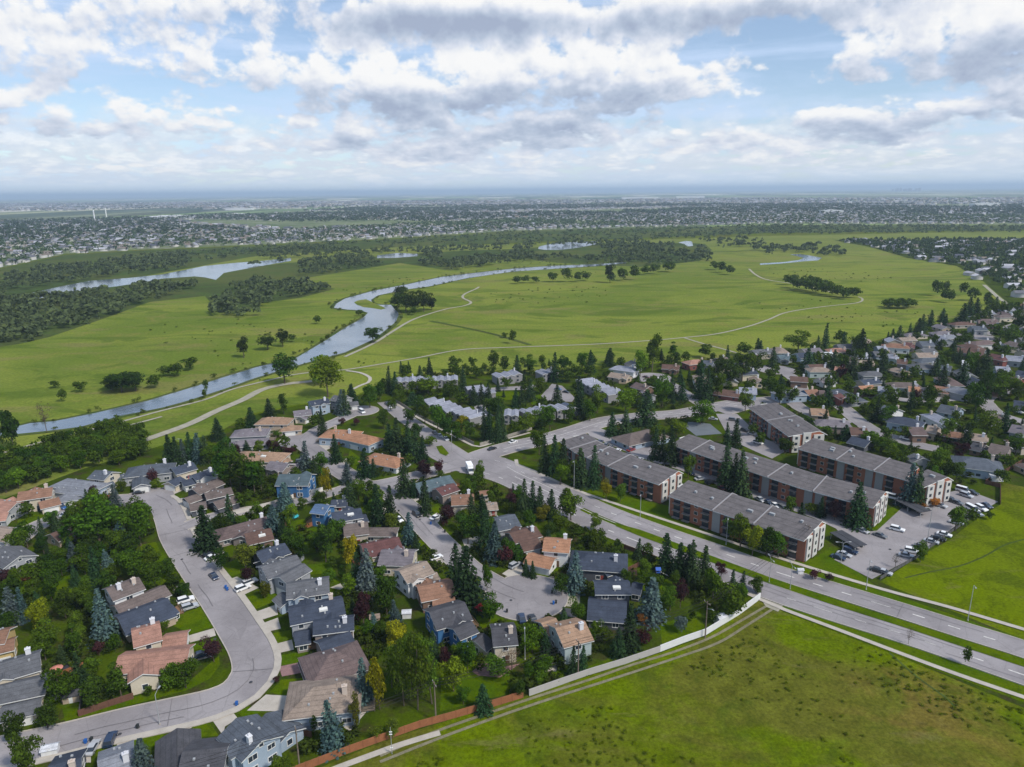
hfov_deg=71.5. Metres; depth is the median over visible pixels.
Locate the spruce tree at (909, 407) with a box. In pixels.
[905,401,912,413]
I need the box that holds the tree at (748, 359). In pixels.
[733,352,757,381]
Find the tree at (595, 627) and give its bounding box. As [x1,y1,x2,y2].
[591,618,603,635]
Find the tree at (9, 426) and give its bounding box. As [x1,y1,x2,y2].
[0,410,19,443]
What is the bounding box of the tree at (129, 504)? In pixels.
[121,495,146,512]
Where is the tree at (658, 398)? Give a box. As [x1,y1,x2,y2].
[655,389,667,404]
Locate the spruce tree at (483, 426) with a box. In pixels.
[479,405,486,441]
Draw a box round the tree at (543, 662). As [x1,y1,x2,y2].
[534,654,553,672]
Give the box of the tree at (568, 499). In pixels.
[559,488,584,520]
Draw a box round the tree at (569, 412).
[561,404,575,421]
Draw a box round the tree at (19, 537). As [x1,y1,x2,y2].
[0,529,28,546]
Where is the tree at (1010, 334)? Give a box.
[998,324,1020,341]
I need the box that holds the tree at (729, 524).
[722,518,739,540]
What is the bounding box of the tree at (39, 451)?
[33,445,47,459]
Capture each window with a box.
[247,752,257,763]
[267,741,275,750]
[268,752,276,762]
[286,737,292,746]
[299,645,307,650]
[342,717,351,723]
[612,623,618,627]
[631,595,638,599]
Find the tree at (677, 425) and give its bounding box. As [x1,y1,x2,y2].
[666,419,687,437]
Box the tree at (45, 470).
[36,461,51,478]
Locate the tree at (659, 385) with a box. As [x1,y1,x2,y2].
[652,374,673,407]
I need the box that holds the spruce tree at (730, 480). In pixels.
[724,453,738,494]
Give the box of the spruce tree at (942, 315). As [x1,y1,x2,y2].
[937,308,948,322]
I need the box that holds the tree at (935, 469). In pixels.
[931,465,943,474]
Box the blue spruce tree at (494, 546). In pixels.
[480,521,502,566]
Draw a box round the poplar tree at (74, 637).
[64,623,81,655]
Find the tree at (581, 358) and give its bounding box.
[576,353,588,366]
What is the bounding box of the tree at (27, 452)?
[13,448,34,460]
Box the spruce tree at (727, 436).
[721,422,732,445]
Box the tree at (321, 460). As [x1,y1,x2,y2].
[311,451,328,472]
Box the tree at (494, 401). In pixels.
[488,396,506,412]
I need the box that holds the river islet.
[354,299,384,308]
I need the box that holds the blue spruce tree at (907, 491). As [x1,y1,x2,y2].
[892,462,916,510]
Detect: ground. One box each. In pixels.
[0,187,1023,766]
[0,203,1023,267]
[0,225,1023,291]
[0,307,1023,766]
[836,238,1023,303]
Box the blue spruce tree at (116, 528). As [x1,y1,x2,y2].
[109,521,128,552]
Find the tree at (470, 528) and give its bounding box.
[454,511,481,543]
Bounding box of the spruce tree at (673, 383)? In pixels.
[667,373,676,398]
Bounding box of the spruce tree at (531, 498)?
[521,481,537,521]
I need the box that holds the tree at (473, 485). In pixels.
[468,475,476,489]
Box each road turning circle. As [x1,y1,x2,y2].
[120,488,173,506]
[278,434,318,447]
[348,406,378,415]
[486,575,567,619]
[634,373,669,381]
[758,366,793,373]
[973,335,997,339]
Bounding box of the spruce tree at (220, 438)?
[209,419,226,440]
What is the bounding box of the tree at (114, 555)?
[109,549,118,563]
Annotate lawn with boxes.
[15,568,87,599]
[17,512,44,526]
[60,699,78,721]
[62,656,219,719]
[96,748,107,758]
[134,734,163,746]
[140,542,159,555]
[146,552,183,584]
[173,607,212,633]
[193,638,215,652]
[193,723,218,736]
[222,560,244,576]
[238,707,260,716]
[247,593,276,608]
[270,678,302,695]
[272,630,291,642]
[281,651,308,664]
[286,519,306,529]
[303,541,315,554]
[308,563,334,574]
[332,578,342,591]
[349,450,360,469]
[419,540,430,552]
[430,504,442,515]
[440,659,509,710]
[476,614,506,627]
[496,391,519,399]
[514,461,1023,701]
[528,643,541,658]
[530,394,541,404]
[536,568,558,576]
[552,650,640,677]
[628,553,644,566]
[637,569,673,590]
[660,612,704,643]
[812,548,835,564]
[865,505,900,530]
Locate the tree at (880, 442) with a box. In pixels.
[870,436,889,451]
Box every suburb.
[0,196,1023,244]
[0,229,261,266]
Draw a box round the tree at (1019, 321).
[1011,309,1023,326]
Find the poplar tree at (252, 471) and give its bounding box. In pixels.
[244,452,259,491]
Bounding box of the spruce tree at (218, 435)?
[208,417,225,442]
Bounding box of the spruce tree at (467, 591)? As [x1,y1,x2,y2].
[451,545,487,619]
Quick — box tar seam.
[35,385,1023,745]
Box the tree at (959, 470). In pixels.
[949,462,966,480]
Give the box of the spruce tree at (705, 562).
[697,545,711,582]
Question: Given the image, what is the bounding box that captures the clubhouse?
[610,429,670,449]
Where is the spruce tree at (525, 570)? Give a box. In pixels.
[522,559,529,577]
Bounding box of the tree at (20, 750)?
[4,731,44,766]
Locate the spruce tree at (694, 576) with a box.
[684,540,703,589]
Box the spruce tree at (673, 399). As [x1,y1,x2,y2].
[670,391,675,403]
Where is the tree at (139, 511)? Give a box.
[112,501,153,545]
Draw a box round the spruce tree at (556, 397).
[551,385,562,403]
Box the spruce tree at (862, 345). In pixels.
[855,328,870,354]
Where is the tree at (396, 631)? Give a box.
[385,619,406,645]
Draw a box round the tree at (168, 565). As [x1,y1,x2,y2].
[160,557,175,575]
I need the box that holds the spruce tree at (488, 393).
[484,382,491,398]
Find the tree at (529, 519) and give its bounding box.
[522,509,536,526]
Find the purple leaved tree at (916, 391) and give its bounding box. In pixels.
[914,389,922,401]
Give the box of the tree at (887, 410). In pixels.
[877,405,897,419]
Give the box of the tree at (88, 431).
[82,427,97,434]
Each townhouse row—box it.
[395,373,457,389]
[416,397,486,426]
[464,384,495,398]
[491,367,522,384]
[504,408,518,424]
[519,402,578,422]
[535,367,557,381]
[576,377,619,402]
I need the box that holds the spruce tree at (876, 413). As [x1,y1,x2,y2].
[868,397,884,423]
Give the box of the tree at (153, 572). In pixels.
[141,561,163,587]
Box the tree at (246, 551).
[233,543,255,567]
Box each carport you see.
[830,530,866,548]
[895,498,931,517]
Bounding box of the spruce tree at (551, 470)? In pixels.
[545,435,559,476]
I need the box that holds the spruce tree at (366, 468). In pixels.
[353,448,374,479]
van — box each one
[39,741,59,756]
[358,408,365,413]
[797,568,804,573]
[886,491,898,498]
[955,484,969,492]
[964,502,980,511]
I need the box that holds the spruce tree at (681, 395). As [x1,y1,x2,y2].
[675,375,688,401]
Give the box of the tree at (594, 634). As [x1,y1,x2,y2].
[591,630,596,644]
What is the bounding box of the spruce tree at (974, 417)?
[972,409,977,421]
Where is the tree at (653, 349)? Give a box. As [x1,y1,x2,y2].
[646,333,662,371]
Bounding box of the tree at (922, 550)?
[912,540,928,561]
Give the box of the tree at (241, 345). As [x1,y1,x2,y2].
[236,335,247,356]
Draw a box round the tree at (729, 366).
[722,358,743,383]
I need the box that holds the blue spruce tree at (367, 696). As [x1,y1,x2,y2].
[354,657,374,713]
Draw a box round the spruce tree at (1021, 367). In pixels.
[1018,357,1023,370]
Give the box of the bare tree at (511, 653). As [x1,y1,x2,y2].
[501,647,519,669]
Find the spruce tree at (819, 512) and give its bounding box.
[814,496,825,518]
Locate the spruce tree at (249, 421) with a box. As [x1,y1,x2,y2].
[244,407,257,428]
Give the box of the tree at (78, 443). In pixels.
[68,437,84,449]
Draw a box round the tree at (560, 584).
[552,573,569,593]
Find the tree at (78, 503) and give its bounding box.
[65,499,84,509]
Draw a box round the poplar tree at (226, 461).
[221,449,234,484]
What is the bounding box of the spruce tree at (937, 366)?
[928,354,941,376]
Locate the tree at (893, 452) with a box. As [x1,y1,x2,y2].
[885,444,899,458]
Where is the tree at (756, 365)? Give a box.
[750,351,768,371]
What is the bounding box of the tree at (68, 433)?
[60,429,73,440]
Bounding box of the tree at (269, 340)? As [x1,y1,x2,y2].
[257,333,276,349]
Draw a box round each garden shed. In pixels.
[61,688,80,704]
[369,613,379,620]
[401,609,411,618]
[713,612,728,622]
[988,473,1003,481]
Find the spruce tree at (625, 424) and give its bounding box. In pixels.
[616,409,633,435]
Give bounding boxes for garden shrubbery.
[0,308,1023,755]
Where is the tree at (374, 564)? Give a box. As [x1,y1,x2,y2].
[369,556,376,569]
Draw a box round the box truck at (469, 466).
[465,461,473,473]
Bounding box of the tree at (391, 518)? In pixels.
[383,512,397,526]
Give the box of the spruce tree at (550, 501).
[543,489,559,521]
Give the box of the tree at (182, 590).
[175,582,189,595]
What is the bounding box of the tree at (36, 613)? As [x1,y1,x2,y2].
[23,597,48,629]
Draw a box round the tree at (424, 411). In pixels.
[417,404,430,419]
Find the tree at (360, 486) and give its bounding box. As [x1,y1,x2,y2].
[349,479,365,499]
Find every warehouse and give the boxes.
[225,208,253,209]
[621,197,658,198]
[675,196,704,197]
[819,209,843,212]
[969,203,1000,205]
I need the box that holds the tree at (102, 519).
[64,493,121,544]
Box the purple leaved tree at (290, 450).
[279,446,295,452]
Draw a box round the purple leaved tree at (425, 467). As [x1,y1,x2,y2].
[418,462,432,474]
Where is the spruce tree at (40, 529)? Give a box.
[35,516,46,540]
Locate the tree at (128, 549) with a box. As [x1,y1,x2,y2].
[117,547,139,564]
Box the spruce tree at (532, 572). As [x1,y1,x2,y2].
[529,561,537,579]
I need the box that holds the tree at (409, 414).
[403,408,416,420]
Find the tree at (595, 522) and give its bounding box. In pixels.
[590,512,601,528]
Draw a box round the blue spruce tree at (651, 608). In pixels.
[633,576,670,631]
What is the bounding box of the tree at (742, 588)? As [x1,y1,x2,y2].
[734,581,748,606]
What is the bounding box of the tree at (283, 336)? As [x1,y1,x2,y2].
[275,329,289,344]
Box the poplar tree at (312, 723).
[309,715,317,731]
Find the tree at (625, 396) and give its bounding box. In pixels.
[616,389,638,411]
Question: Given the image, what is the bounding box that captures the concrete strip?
[333,730,440,766]
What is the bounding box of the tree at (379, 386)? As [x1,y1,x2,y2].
[373,382,384,396]
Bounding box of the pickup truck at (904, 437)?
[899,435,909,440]
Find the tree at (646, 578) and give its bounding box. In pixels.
[637,573,664,590]
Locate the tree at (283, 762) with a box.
[271,755,294,766]
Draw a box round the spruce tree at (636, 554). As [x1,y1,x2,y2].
[630,538,643,560]
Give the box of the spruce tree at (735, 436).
[729,418,743,448]
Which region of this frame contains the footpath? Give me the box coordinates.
[346,370,371,388]
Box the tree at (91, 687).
[77,674,104,706]
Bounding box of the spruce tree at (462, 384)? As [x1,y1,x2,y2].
[458,366,466,391]
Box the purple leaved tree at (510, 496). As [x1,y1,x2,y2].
[505,488,516,502]
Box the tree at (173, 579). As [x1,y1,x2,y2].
[165,569,180,585]
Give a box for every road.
[0,498,273,765]
[0,509,64,547]
[111,494,154,502]
[146,380,311,440]
[177,485,352,528]
[296,414,354,439]
[298,444,459,489]
[379,401,466,458]
[380,483,502,590]
[424,443,463,468]
[450,397,778,465]
[456,466,1023,683]
[469,455,1023,656]
[493,462,594,510]
[667,381,717,407]
[717,400,760,413]
[778,369,807,390]
[787,402,850,422]
[833,404,940,450]
[852,393,987,402]
[981,389,1021,423]
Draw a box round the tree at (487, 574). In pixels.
[482,564,492,587]
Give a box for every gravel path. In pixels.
[5,297,863,452]
[92,416,161,434]
[343,287,478,356]
[685,338,744,355]
[749,269,829,291]
[983,285,1006,303]
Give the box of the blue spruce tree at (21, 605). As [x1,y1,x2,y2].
[15,587,31,625]
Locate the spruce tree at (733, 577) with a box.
[728,569,735,590]
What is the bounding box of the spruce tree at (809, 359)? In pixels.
[798,347,815,370]
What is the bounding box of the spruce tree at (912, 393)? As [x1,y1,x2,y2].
[906,381,916,408]
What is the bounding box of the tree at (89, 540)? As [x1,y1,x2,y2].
[77,531,98,554]
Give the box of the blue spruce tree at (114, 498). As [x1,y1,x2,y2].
[108,484,124,506]
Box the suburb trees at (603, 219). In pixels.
[0,212,1023,262]
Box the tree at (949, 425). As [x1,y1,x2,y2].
[939,417,956,440]
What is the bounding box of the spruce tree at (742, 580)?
[739,571,748,596]
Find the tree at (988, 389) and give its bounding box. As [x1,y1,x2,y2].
[977,370,994,401]
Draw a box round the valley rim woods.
[0,223,1023,283]
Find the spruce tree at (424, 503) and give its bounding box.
[417,476,433,517]
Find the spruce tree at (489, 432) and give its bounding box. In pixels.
[484,407,495,443]
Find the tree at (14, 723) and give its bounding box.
[0,710,26,739]
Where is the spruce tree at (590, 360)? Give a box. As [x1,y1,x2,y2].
[584,350,596,372]
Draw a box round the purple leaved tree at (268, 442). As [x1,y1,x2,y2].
[265,440,271,448]
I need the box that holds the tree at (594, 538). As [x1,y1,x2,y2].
[587,528,599,548]
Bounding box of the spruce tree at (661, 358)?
[659,349,664,360]
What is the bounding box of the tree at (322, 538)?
[313,524,335,561]
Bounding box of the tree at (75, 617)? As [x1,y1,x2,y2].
[67,610,82,629]
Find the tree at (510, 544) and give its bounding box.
[502,537,515,549]
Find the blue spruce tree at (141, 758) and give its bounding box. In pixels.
[131,738,157,766]
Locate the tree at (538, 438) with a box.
[530,427,547,453]
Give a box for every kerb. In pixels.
[0,498,275,766]
[0,518,232,736]
[184,485,340,521]
[187,491,347,529]
[297,448,449,490]
[317,444,446,480]
[383,498,482,589]
[397,485,505,578]
[467,396,770,453]
[467,473,1023,685]
[484,574,567,621]
[499,403,778,456]
[500,457,1022,639]
[589,514,820,600]
[598,514,1023,658]
[833,406,933,451]
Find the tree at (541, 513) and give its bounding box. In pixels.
[535,504,550,518]
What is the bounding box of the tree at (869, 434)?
[861,430,878,440]
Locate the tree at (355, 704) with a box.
[347,691,359,728]
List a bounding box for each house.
[0,497,26,525]
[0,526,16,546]
[0,546,38,581]
[0,626,17,659]
[0,646,48,730]
[6,259,17,264]
[16,483,61,514]
[17,258,29,262]
[25,255,36,259]
[38,253,46,257]
[45,528,76,547]
[48,478,111,505]
[48,748,87,766]
[87,469,120,492]
[97,247,107,250]
[97,740,135,766]
[102,577,171,614]
[113,598,183,642]
[116,616,195,694]
[117,247,127,250]
[123,458,176,491]
[150,244,158,247]
[154,728,230,766]
[162,461,197,490]
[180,467,217,491]
[180,478,224,508]
[189,487,233,516]
[211,496,239,513]
[214,512,285,546]
[216,709,306,766]
[229,426,276,450]
[231,451,292,466]
[244,528,274,549]
[253,539,294,569]
[254,416,302,436]
[256,555,312,594]
[264,461,301,479]
[272,576,329,613]
[275,471,316,497]
[282,674,374,730]
[286,592,345,641]
[293,406,311,423]
[294,611,354,652]
[297,640,371,680]
[306,504,334,526]
[307,397,330,414]
[316,425,383,452]
[329,395,358,409]
[330,495,347,511]
[331,506,368,534]
[343,520,398,541]
[352,536,402,567]
[358,452,410,473]
[377,545,418,575]
[392,561,439,598]
[410,475,458,498]
[414,578,454,612]
[422,600,479,647]
[431,483,459,504]
[447,489,488,514]
[470,622,518,662]
[486,501,498,515]
[488,514,521,540]
[503,525,544,554]
[523,533,571,575]
[533,616,593,663]
[568,550,636,580]
[587,575,643,629]
[607,372,632,383]
[609,365,639,377]
[624,359,641,370]
[630,382,653,393]
[636,391,655,402]
[661,363,679,374]
[682,358,702,369]
[692,375,707,386]
[703,359,714,368]
[712,389,740,401]
[716,377,737,385]
[736,368,758,380]
[738,386,756,399]
[747,347,772,358]
[748,375,764,387]
[770,345,790,354]
[771,386,808,402]
[774,353,791,364]
[789,374,808,387]
[791,350,817,363]
[798,345,822,356]
[801,386,818,400]
[804,362,830,369]
[804,365,831,377]
[808,405,828,418]
[812,376,836,387]
[814,418,851,433]
[819,390,830,397]
[824,346,845,355]
[831,391,845,405]
[832,389,868,406]
[833,342,854,350]
[846,436,873,451]
[847,426,867,439]
[851,352,870,362]
[853,382,877,397]
[855,377,881,386]
[856,368,884,381]
[870,350,892,359]
[873,344,887,350]
[878,384,897,399]
[879,405,904,420]
[881,342,909,353]
[884,336,901,343]
[885,381,921,391]
[886,415,925,431]
[887,367,909,376]
[888,353,898,362]
[895,335,917,344]
[896,358,907,368]
[900,331,927,338]
[902,423,928,442]
[903,340,915,351]
[905,453,929,469]
[906,361,939,374]
[907,384,920,397]
[911,357,940,364]
[912,351,937,358]
[915,255,926,259]
[915,340,934,348]
[916,346,937,352]
[919,410,958,432]
[925,424,941,440]
[928,258,938,261]
[928,331,961,336]
[931,323,951,330]
[933,332,956,340]
[933,334,952,346]
[933,373,965,387]
[933,384,949,396]
[936,404,965,418]
[940,364,952,375]
[940,387,979,400]
[942,430,969,442]
[947,320,976,328]
[950,454,1003,481]
[952,367,978,378]
[956,341,986,353]
[956,347,984,356]
[963,271,977,275]
[965,338,994,349]
[966,374,978,385]
[967,325,988,334]
[969,442,988,455]
[970,273,982,279]
[972,432,988,444]
[974,260,985,264]
[975,268,987,274]
[976,317,999,323]
[977,319,995,328]
[977,413,1009,425]
[979,353,1007,366]
[988,441,1012,464]
[991,313,1016,321]
[993,365,1010,375]
[996,310,1013,314]
[999,341,1017,352]
[1002,266,1015,270]
[1003,283,1019,288]
[1004,340,1021,350]
[1004,438,1023,454]
[1005,276,1021,281]
[1005,355,1023,366]
[1008,424,1023,436]
[1010,290,1023,297]
[1013,400,1023,411]
[1013,463,1023,474]
[1014,350,1023,355]
[1015,337,1023,342]
[1015,370,1023,377]
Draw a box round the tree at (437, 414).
[429,404,445,432]
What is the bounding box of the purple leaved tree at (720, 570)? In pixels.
[715,561,727,574]
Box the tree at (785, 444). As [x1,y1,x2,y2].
[778,437,794,453]
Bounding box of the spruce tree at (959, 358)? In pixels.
[956,350,961,364]
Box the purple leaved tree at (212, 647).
[198,635,222,661]
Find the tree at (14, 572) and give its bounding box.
[6,567,27,578]
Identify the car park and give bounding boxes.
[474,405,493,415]
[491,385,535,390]
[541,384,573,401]
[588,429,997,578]
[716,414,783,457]
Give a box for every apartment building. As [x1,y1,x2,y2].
[560,433,683,503]
[668,480,825,562]
[673,434,887,526]
[748,403,826,452]
[797,438,953,505]
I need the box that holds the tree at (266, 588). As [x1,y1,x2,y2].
[259,581,270,596]
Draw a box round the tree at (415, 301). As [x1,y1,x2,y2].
[401,291,424,312]
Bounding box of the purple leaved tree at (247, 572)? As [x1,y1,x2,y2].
[239,567,255,580]
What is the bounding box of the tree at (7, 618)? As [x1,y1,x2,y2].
[0,610,19,627]
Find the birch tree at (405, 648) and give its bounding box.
[401,631,422,689]
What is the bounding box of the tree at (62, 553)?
[49,545,70,558]
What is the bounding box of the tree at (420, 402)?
[412,395,425,410]
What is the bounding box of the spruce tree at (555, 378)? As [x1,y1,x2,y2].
[547,352,563,382]
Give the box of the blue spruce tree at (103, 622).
[85,588,122,648]
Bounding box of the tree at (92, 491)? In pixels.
[83,487,107,504]
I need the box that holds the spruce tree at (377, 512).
[369,484,385,526]
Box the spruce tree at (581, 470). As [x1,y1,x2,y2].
[569,448,591,490]
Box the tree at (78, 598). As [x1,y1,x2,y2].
[71,579,91,605]
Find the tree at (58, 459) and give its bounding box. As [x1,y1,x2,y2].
[50,455,69,471]
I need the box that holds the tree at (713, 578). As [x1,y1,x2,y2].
[704,567,723,597]
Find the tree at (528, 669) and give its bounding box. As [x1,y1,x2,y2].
[523,661,534,677]
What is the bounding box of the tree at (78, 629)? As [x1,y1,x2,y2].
[63,625,86,648]
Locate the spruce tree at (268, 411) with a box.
[263,398,277,416]
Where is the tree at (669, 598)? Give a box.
[661,585,677,610]
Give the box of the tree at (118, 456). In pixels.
[108,449,126,464]
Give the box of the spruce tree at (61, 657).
[56,644,68,665]
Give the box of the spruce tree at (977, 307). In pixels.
[973,297,982,313]
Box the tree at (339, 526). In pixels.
[327,518,345,541]
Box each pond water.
[41,258,290,297]
[538,241,595,249]
[678,241,692,245]
[760,254,820,264]
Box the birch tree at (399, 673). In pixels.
[388,637,409,705]
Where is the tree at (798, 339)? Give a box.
[782,329,811,349]
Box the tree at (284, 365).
[271,352,297,383]
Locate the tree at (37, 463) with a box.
[33,456,47,466]
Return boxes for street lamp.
[155,686,160,724]
[925,507,939,542]
[967,586,976,620]
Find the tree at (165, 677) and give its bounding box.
[158,662,181,689]
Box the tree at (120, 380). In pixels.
[102,371,135,391]
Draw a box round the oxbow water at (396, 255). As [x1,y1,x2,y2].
[377,253,417,257]
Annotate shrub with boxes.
[0,569,8,582]
[16,559,51,578]
[92,641,104,654]
[105,632,121,650]
[115,477,126,489]
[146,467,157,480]
[149,478,161,487]
[160,619,169,632]
[234,515,246,522]
[271,429,282,435]
[273,676,279,682]
[338,418,345,423]
[341,456,357,466]
[368,726,383,736]
[423,436,436,444]
[434,458,443,471]
[474,603,483,611]
[502,501,514,512]
[516,622,529,634]
[534,670,547,684]
[634,624,651,643]
[637,613,647,623]
[673,616,687,631]
[804,503,818,513]
[809,569,820,578]
[823,572,833,580]
[931,497,940,504]
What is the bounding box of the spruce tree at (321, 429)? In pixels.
[315,409,327,435]
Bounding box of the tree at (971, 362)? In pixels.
[964,351,980,372]
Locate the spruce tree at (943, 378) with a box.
[934,365,949,386]
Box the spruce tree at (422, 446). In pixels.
[417,435,430,462]
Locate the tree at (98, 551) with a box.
[92,541,107,565]
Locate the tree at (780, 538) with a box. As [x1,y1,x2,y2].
[770,531,787,556]
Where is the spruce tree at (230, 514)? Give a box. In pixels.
[223,494,236,524]
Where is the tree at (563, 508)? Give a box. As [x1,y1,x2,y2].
[558,488,574,516]
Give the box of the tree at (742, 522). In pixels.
[728,512,751,547]
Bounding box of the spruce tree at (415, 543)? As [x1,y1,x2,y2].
[412,532,421,554]
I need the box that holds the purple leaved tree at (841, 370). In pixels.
[835,364,847,377]
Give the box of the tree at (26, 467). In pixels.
[20,464,36,478]
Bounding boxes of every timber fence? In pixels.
[54,662,82,675]
[77,693,133,716]
[79,692,82,710]
[292,692,522,766]
[303,730,311,737]
[396,400,473,444]
[480,427,531,445]
[624,545,653,555]
[628,556,655,569]
[880,518,968,579]
[985,459,1023,503]
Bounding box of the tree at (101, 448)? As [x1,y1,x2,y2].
[87,444,105,461]
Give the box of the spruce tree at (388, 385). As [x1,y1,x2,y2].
[383,366,391,393]
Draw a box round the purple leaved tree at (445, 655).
[439,646,451,666]
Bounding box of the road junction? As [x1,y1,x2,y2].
[459,455,506,476]
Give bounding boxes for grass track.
[431,321,530,344]
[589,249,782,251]
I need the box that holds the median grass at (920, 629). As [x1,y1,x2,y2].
[612,522,1023,665]
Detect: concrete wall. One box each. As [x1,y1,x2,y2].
[233,500,277,513]
[290,487,322,497]
[529,646,660,695]
[660,593,760,651]
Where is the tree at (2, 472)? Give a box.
[0,469,8,487]
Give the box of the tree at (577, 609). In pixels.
[568,596,585,618]
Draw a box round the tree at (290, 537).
[280,527,304,549]
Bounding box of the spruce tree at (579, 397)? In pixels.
[573,375,590,417]
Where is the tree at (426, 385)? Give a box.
[416,375,439,393]
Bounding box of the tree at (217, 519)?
[212,512,228,527]
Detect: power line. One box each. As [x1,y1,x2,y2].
[173,726,293,766]
[186,730,292,766]
[199,733,294,766]
[296,687,431,732]
[297,680,432,725]
[298,683,433,728]
[436,639,575,679]
[436,643,573,682]
[436,644,578,685]
[579,600,704,638]
[581,605,706,643]
[582,602,706,640]
[707,524,806,598]
[708,526,808,601]
[712,531,806,602]
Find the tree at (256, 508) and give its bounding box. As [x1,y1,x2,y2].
[249,501,263,518]
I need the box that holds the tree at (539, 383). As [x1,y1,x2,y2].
[533,377,546,390]
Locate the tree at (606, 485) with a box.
[600,477,611,497]
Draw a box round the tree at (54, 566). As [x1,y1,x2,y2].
[40,559,66,580]
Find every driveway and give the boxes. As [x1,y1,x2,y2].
[86,756,90,761]
[189,628,215,641]
[213,714,236,732]
[232,577,258,593]
[247,695,286,710]
[257,605,277,618]
[265,618,280,630]
[278,640,293,651]
[280,663,300,675]
[317,443,331,449]
[462,536,477,547]
[502,565,522,575]
[558,608,576,617]
[566,594,579,606]
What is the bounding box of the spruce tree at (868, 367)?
[861,354,875,371]
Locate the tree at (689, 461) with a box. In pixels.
[683,454,696,475]
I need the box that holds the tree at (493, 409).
[487,398,499,411]
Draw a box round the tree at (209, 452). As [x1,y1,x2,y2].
[200,444,215,462]
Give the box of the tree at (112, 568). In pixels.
[99,563,122,578]
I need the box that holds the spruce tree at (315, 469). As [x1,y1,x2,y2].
[311,456,320,477]
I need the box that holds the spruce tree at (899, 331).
[895,325,903,337]
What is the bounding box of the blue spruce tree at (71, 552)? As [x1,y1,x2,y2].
[66,541,80,571]
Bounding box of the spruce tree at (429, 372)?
[424,357,433,375]
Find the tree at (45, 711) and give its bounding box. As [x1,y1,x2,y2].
[32,701,59,727]
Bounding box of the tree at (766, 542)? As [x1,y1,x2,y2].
[757,526,778,555]
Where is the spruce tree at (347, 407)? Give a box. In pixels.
[335,389,353,415]
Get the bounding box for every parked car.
[85,739,101,755]
[102,730,117,748]
[132,490,144,494]
[176,595,194,604]
[180,602,198,611]
[194,650,210,658]
[201,551,213,557]
[208,571,218,579]
[234,583,251,592]
[241,577,258,583]
[412,509,421,517]
[429,514,440,520]
[429,554,442,560]
[508,561,521,568]
[518,612,525,623]
[528,613,536,623]
[694,476,705,480]
[704,479,715,484]
[717,485,726,490]
[740,427,749,432]
[754,496,763,502]
[764,499,771,504]
[777,503,788,510]
[830,553,846,560]
[836,550,852,557]
[842,545,858,554]
[856,527,869,533]
[869,566,884,573]
[872,531,887,538]
[877,568,892,575]
[889,524,904,532]
[898,551,914,557]
[904,546,917,554]
[923,537,939,544]
[930,534,946,541]
[934,502,947,508]
[936,530,951,537]
[948,496,956,503]
[950,499,964,505]
[959,490,973,497]
[968,489,979,494]
[975,503,988,511]
[980,502,993,508]
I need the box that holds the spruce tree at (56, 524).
[49,511,62,533]
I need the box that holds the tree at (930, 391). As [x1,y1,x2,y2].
[921,383,942,409]
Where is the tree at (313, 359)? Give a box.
[307,355,331,383]
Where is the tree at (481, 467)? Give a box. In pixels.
[475,459,484,474]
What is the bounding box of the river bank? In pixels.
[0,262,630,437]
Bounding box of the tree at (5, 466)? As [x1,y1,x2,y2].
[0,464,11,477]
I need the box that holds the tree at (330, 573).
[322,567,336,584]
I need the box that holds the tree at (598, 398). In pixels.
[591,384,606,408]
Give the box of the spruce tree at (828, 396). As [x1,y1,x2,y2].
[820,382,835,406]
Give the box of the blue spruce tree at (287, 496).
[276,483,293,507]
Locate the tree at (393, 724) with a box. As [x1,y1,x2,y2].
[384,717,398,737]
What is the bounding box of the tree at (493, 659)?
[483,652,509,678]
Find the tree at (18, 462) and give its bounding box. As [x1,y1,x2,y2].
[7,457,25,466]
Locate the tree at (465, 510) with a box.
[458,508,470,528]
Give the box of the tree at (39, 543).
[33,534,47,553]
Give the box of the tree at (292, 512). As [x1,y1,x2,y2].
[283,503,298,523]
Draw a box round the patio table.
[50,664,62,673]
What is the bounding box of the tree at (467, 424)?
[461,419,476,436]
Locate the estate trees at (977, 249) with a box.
[839,235,1023,290]
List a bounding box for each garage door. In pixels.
[20,716,33,725]
[44,506,58,512]
[135,487,148,491]
[165,485,174,490]
[183,500,189,508]
[276,587,285,594]
[285,431,294,435]
[350,444,357,449]
[526,549,539,553]
[530,566,543,574]
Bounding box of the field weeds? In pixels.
[417,625,1023,766]
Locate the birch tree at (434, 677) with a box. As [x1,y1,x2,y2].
[415,631,438,703]
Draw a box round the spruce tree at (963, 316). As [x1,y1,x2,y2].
[952,303,972,321]
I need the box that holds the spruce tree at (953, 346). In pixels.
[945,340,957,356]
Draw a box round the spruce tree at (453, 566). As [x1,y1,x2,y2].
[444,543,462,595]
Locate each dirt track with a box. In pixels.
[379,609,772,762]
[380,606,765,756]
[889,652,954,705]
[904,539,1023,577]
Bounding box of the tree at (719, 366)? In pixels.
[713,355,725,372]
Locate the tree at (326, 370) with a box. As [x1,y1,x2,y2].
[309,354,343,396]
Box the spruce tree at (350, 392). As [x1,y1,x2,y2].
[346,384,359,402]
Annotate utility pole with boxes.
[294,726,299,763]
[432,681,436,715]
[576,639,580,671]
[704,601,713,637]
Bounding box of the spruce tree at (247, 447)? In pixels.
[242,440,251,450]
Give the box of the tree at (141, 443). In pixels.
[126,440,151,455]
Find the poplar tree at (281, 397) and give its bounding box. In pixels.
[277,393,288,412]
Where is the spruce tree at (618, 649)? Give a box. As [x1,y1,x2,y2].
[607,627,627,659]
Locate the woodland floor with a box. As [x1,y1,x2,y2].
[0,243,711,346]
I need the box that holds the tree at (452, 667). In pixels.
[436,655,469,691]
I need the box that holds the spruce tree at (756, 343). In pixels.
[754,338,759,349]

